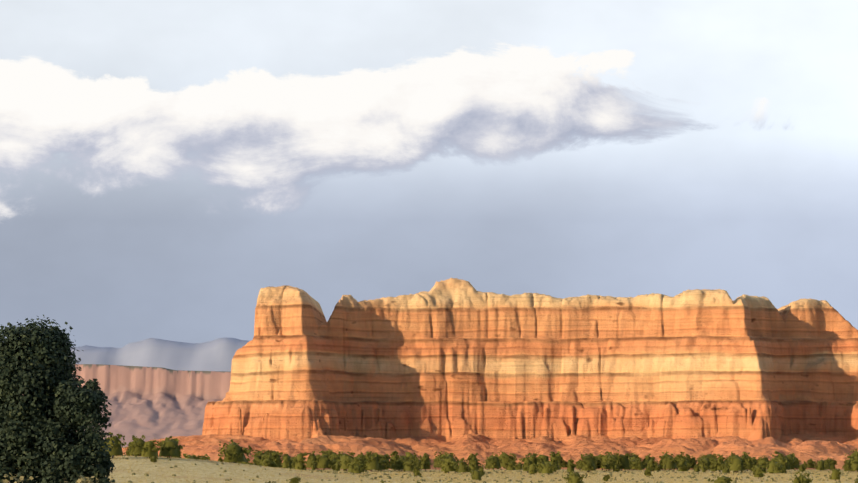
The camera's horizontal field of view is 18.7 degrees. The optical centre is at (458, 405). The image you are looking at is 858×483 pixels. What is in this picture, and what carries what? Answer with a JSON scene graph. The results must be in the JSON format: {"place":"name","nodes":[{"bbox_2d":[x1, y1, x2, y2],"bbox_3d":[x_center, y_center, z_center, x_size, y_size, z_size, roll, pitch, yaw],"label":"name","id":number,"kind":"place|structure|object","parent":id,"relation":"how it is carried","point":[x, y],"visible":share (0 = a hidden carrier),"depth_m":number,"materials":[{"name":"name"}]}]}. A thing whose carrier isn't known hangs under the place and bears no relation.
{"place":"outdoors","nodes":[
{"label":"outdoors","id":0,"kind":"place"},
{"bbox_2d":[72,364,230,446],"bbox_3d":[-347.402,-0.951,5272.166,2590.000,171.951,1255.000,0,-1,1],"label":"mesa","id":1,"kind":"structure","parent":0,"point":[152,403],"depth_m":5180.26,"materials":[{"name":"stone"}]},
{"bbox_2d":[70,337,248,371],"bbox_3d":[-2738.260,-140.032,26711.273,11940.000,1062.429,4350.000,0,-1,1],"label":"mountains","id":2,"kind":"structure","parent":0,"point":[218,354],"depth_m":25830.90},
{"bbox_2d":[0,0,857,347],"label":"sky","id":3,"kind":"structure","parent":0,"point":[165,164],"materials":[{"name":"blue"}]},
{"bbox_2d":[105,447,857,482],"bbox_3d":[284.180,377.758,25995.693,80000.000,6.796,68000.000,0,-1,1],"label":"ground","id":4,"kind":"structure","parent":0,"point":[172,463],"depth_m":528.80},
{"bbox_2d":[2,472,97,482],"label":"rabbitbrush","id":5,"kind":"object","parent":4,"relation":"on","point":[85,480],"depth_m":38.56,"materials":[{"name":"plant"}]},
{"bbox_2d":[0,315,115,482],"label":"juniper","id":6,"kind":"object","parent":4,"relation":"on","point":[41,392],"depth_m":44.33,"materials":[{"name":"green plant"}]},
{"bbox_2d":[90,432,857,482],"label":"bushes","id":7,"kind":"object","parent":4,"relation":"on","point":[376,465],"visible":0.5,"depth_m":707.02,"materials":[{"name":"green plant"}]},
{"bbox_2d":[105,455,857,482],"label":"grass tufts","id":8,"kind":"object","parent":4,"relation":"on","point":[442,478],"visible":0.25,"depth_m":563.33,"materials":[{"name":"plant"}]},
{"bbox_2d":[123,455,856,482],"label":"sagebrush","id":9,"kind":"object","parent":4,"relation":"on","point":[486,475],"visible":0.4,"depth_m":576.48,"materials":[{"name":"green plant"}]},
{"bbox_2d":[122,278,857,469],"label":"sandstone butte","id":10,"kind":"object","parent":4,"relation":"on","point":[460,368],"visible":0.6,"depth_m":869.68,"materials":[{"name":"orange stone"}]}
]}

